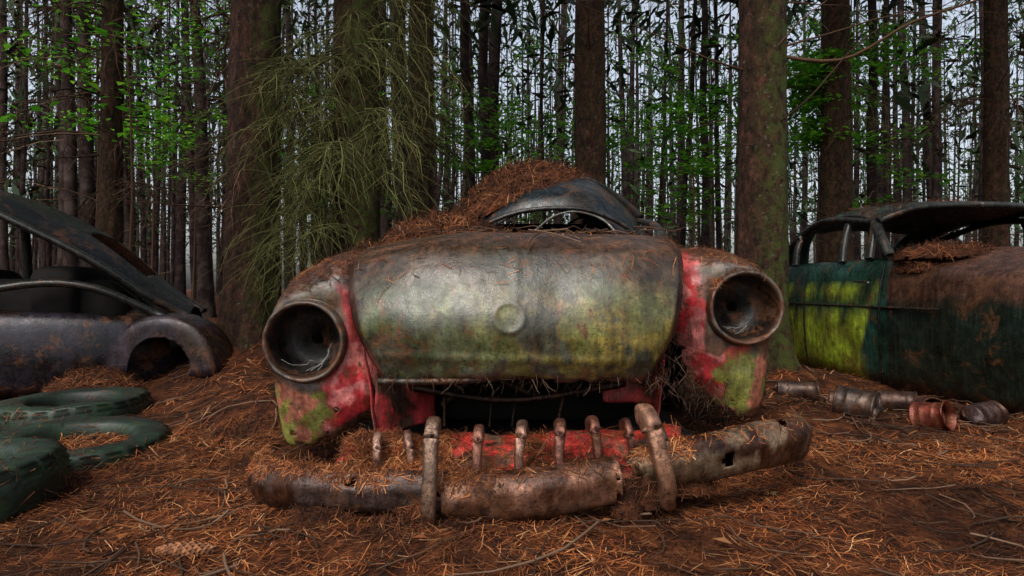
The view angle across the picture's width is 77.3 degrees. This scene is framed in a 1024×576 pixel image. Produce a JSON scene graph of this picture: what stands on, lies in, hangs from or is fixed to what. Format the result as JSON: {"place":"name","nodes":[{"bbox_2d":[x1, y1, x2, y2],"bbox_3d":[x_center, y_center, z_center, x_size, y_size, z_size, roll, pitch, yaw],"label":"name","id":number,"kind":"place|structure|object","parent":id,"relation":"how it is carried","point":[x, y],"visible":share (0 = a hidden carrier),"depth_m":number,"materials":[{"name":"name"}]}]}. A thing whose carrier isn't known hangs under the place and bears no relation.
{"place":"outdoors","nodes":[
{"label":"outdoors","id":0,"kind":"place"},
{"bbox_2d":[0,289,1023,575],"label":"ground","id":1,"kind":"structure","parent":0,"point":[678,411],"depth_m":1.74,"materials":[{"name":"brown plant"}]},
{"bbox_2d":[0,435,74,522],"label":"mossy tyre","id":2,"kind":"object","parent":1,"relation":"on","point":[35,471],"visible":0.98,"depth_m":1.83,"materials":[{"name":"rubber"}]},
{"bbox_2d":[0,384,152,431],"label":"mossy tyre","id":3,"kind":"object","parent":1,"relation":"on","point":[68,403],"visible":0.71,"depth_m":2.94,"materials":[{"name":"rubber"}]},
{"bbox_2d":[0,413,171,470],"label":"mossy tyre","id":4,"kind":"object","parent":1,"relation":"on","point":[143,433],"visible":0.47,"depth_m":2.51,"materials":[{"name":"rubber"}]},
{"bbox_2d":[0,18,226,250],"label":"beech sapling","id":5,"kind":"object","parent":1,"relation":"on","point":[165,105],"visible":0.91,"depth_m":5.62,"materials":[{"name":"green plant"}]},
{"bbox_2d":[0,0,228,226],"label":"beech sapling","id":6,"kind":"object","parent":1,"relation":"on","point":[6,45],"visible":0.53,"depth_m":6.96,"materials":[{"name":"green plant"}]},
{"bbox_2d":[0,0,230,270],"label":"spruce tree","id":7,"kind":"object","parent":1,"relation":"on","point":[111,183],"visible":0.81,"depth_m":6.11,"materials":[{"name":"green plant"}]},
{"bbox_2d":[0,190,232,397],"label":"wrecked coupe","id":8,"kind":"object","parent":1,"relation":"on","point":[119,314],"visible":0.83,"depth_m":3.80,"materials":[{"name":"paint"}]},
{"bbox_2d":[10,43,222,268],"bbox_3d":[-4.964,-1.323,8.924,2.631,3.982,2.368,0,0,0],"label":"beech sapling","id":9,"kind":"object","parent":1,"relation":"on","point":[151,131],"visible":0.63,"depth_m":8.75,"materials":[{"name":"green plant"}]},
{"bbox_2d":[75,0,229,300],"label":"beech sapling","id":10,"kind":"object","parent":1,"relation":"on","point":[176,150],"visible":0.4,"depth_m":11.78,"materials":[{"name":"green plant"}]},
{"bbox_2d":[155,541,216,558],"bbox_3d":[-0.758,0.609,1.490,0.139,0.040,0.040,0,0,0],"label":"spruce cone","id":11,"kind":"object","parent":1,"relation":"on","point":[184,549],"visible":0.98,"depth_m":1.48,"materials":[{"name":"brown plant"}]},
{"bbox_2d":[74,0,333,267],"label":"spruce tree","id":12,"kind":"object","parent":1,"relation":"on","point":[214,32],"visible":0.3,"depth_m":6.79,"materials":[{"name":"green plant"}]},
{"bbox_2d":[83,0,331,349],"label":"spruce tree","id":13,"kind":"object","parent":1,"relation":"on","point":[246,30],"visible":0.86,"depth_m":4.15,"materials":[{"name":"brown plant"}]},
{"bbox_2d":[164,83,333,264],"bbox_3d":[-3.331,-1.098,8.658,2.849,3.546,2.437,0,0,0],"label":"beech sapling","id":14,"kind":"object","parent":1,"relation":"on","point":[195,123],"visible":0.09,"depth_m":8.46,"materials":[{"name":"green plant"}]},
{"bbox_2d":[281,97,333,256],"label":"beech sapling","id":15,"kind":"object","parent":1,"relation":"on","point":[312,180],"visible":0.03,"depth_m":15.00,"materials":[{"name":"green plant"}]},
{"bbox_2d":[155,0,518,327],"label":"spruce tree","id":16,"kind":"object","parent":1,"relation":"on","point":[353,153],"visible":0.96,"depth_m":4.14,"materials":[{"name":"green plant"}]},
{"bbox_2d":[280,126,398,218],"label":"beech sapling","id":17,"kind":"object","parent":1,"relation":"on","point":[381,212],"visible":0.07,"depth_m":9.89,"materials":[{"name":"green plant"}]},
{"bbox_2d":[333,46,527,213],"bbox_3d":[-1.504,-1.923,11.644,3.278,5.201,1.715,0,0,-25],"label":"beech sapling","id":18,"kind":"object","parent":1,"relation":"on","point":[455,86],"visible":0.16,"depth_m":11.96,"materials":[{"name":"green plant"}]},
{"bbox_2d":[326,0,550,223],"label":"spruce tree","id":19,"kind":"object","parent":1,"relation":"on","point":[426,159],"visible":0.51,"depth_m":5.89,"materials":[{"name":"brown plant"}]},
{"bbox_2d":[434,87,571,195],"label":"beech sapling","id":20,"kind":"object","parent":1,"relation":"on","point":[481,167],"visible":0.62,"depth_m":9.30,"materials":[{"name":"green plant"}]},
{"bbox_2d":[0,0,1023,317],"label":"distant forest","id":21,"kind":"object","parent":1,"relation":"on","point":[172,272],"visible":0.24,"depth_m":18.08,"materials":[{"name":"brown wood"}]},
{"bbox_2d":[455,24,574,223],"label":"beech sapling","id":22,"kind":"object","parent":1,"relation":"on","point":[521,108],"visible":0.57,"depth_m":13.97,"materials":[{"name":"green plant"}]},
{"bbox_2d":[237,155,812,537],"bbox_3d":[0.079,-0.092,3.853,1.858,1.572,4.696,0,0,0],"label":"wrecked car","id":23,"kind":"object","parent":1,"relation":"on","point":[475,355],"visible":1,"depth_m":2.00,"materials":[{"name":"paint"}]},
{"bbox_2d":[116,443,970,543],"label":"fallen leaves","id":24,"kind":"object","parent":1,"relation":"on","point":[723,539],"visible":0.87,"depth_m":1.60,"materials":[{"name":"brown plant"}]},
{"bbox_2d":[515,114,606,223],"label":"beech sapling","id":25,"kind":"object","parent":1,"relation":"on","point":[548,156],"visible":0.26,"depth_m":16.05,"materials":[{"name":"green plant"}]},
{"bbox_2d":[484,0,691,237],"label":"spruce tree","id":26,"kind":"object","parent":1,"relation":"on","point":[590,98],"visible":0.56,"depth_m":6.37,"materials":[{"name":"brown plant"}]},
{"bbox_2d":[546,96,676,197],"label":"beech sapling","id":27,"kind":"object","parent":1,"relation":"on","point":[626,164],"visible":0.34,"depth_m":10.41,"materials":[{"name":"green plant"}]},
{"bbox_2d":[605,30,738,227],"bbox_3d":[3.142,-2.337,13.034,3.039,6.001,3.516,0,0,-26],"label":"beech sapling","id":28,"kind":"object","parent":1,"relation":"on","point":[667,69],"visible":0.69,"depth_m":13.04,"materials":[{"name":"green plant"}]},
{"bbox_2d":[621,98,737,245],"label":"beech sapling","id":29,"kind":"object","parent":1,"relation":"on","point":[698,155],"visible":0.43,"depth_m":16.00,"materials":[{"name":"green plant"}]},
{"bbox_2d":[616,100,805,246],"bbox_3d":[2.387,-0.838,8.130,2.172,3.002,2.017,0,0,0],"label":"beech sapling","id":30,"kind":"object","parent":1,"relation":"on","point":[676,110],"visible":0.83,"depth_m":7.99,"materials":[{"name":"green plant"}]},
{"bbox_2d":[624,69,803,248],"bbox_3d":[2.765,-1.092,9.028,2.731,3.523,3.117,0,0,0],"label":"beech sapling","id":31,"kind":"object","parent":1,"relation":"on","point":[710,97],"visible":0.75,"depth_m":8.83,"materials":[{"name":"green plant"}]},
{"bbox_2d":[538,0,1019,373],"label":"spruce tree","id":32,"kind":"object","parent":1,"relation":"on","point":[762,224],"visible":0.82,"depth_m":4.16,"materials":[{"name":"brown plant"}]},
{"bbox_2d":[773,380,819,403],"bbox_3d":[1.510,0.550,3.407,0.232,0.113,0.112,0,0,22],"label":"rusty can","id":33,"kind":"object","parent":1,"relation":"on","point":[805,389],"visible":0.82,"depth_m":3.36,"materials":[{"name":"grey metal"}]},
{"bbox_2d":[823,390,834,405],"bbox_3d":[1.691,0.570,3.187,0.254,0.121,0.114,0,0,30],"label":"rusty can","id":34,"kind":"object","parent":1,"relation":"on","point":[830,395],"visible":0.22,"depth_m":3.20,"materials":[{"name":"brown metal"}]},
{"bbox_2d":[786,11,883,109],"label":"beech sapling","id":35,"kind":"object","parent":1,"relation":"on","point":[808,33],"visible":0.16,"depth_m":11.61,"materials":[{"name":"green plant"}]},
{"bbox_2d":[712,0,965,261],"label":"spruce tree","id":36,"kind":"object","parent":1,"relation":"on","point":[835,164],"visible":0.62,"depth_m":7.86,"materials":[{"name":"brown plant"}]},
{"bbox_2d":[786,46,902,262],"bbox_3d":[3.976,-1.192,8.407,1.792,3.702,1.990,0,0,-25],"label":"beech sapling","id":37,"kind":"object","parent":1,"relation":"on","point":[812,136],"visible":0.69,"depth_m":8.09,"materials":[{"name":"green plant"}]},
{"bbox_2d":[832,384,884,418],"bbox_3d":[1.581,0.527,2.909,0.206,0.161,0.147,0,0,44],"label":"rusty can","id":38,"kind":"object","parent":1,"relation":"on","point":[853,401],"visible":0.84,"depth_m":2.87,"materials":[{"name":"grey metal"}]},
{"bbox_2d":[875,389,917,411],"bbox_3d":[1.966,0.588,3.307,0.216,0.123,0.127,0,0,23],"label":"rusty can","id":39,"kind":"object","parent":1,"relation":"on","point":[891,400],"visible":0.5,"depth_m":3.26,"materials":[{"name":"grey metal"}]},
{"bbox_2d":[789,195,1023,416],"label":"wrecked sedan","id":40,"kind":"object","parent":1,"relation":"on","point":[920,308],"visible":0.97,"depth_m":3.88,"materials":[{"name":"paint"}]},
{"bbox_2d":[851,18,982,241],"bbox_3d":[5.566,-1.726,9.509,2.681,4.801,1.987,0,0,0],"label":"beech sapling","id":41,"kind":"object","parent":1,"relation":"on","point":[877,64],"visible":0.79,"depth_m":9.43,"materials":[{"name":"green plant"}]},
{"bbox_2d":[913,395,942,402],"bbox_3d":[1.964,0.568,3.012,0.120,0.133,0.190,0,0,20],"label":"rusty can","id":42,"kind":"object","parent":1,"relation":"on","point":[925,398],"visible":0.19,"depth_m":3.02,"materials":[{"name":"metal"}]},
{"bbox_2d":[907,401,956,430],"bbox_3d":[1.798,0.549,2.751,0.132,0.149,0.173,0,0,-33],"label":"rusty can","id":43,"kind":"object","parent":1,"relation":"on","point":[941,415],"visible":0.86,"depth_m":2.72,"materials":[{"name":"red metal"}]},
{"bbox_2d":[844,0,1023,246],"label":"spruce tree","id":44,"kind":"object","parent":1,"relation":"on","point":[997,120],"visible":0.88,"depth_m":7.34,"materials":[{"name":"brown plant"}]},
{"bbox_2d":[959,400,1009,425],"bbox_3d":[2.130,0.576,2.896,0.189,0.125,0.122,0,0,-18],"label":"rusty can","id":45,"kind":"object","parent":1,"relation":"on","point":[992,412],"visible":0.78,"depth_m":2.86,"materials":[{"name":"grey metal"}]},
{"bbox_2d":[7,0,1023,288],"label":"sky","id":46,"kind":"structure","parent":0,"point":[734,12],"materials":[{"name":"white"}]}
]}

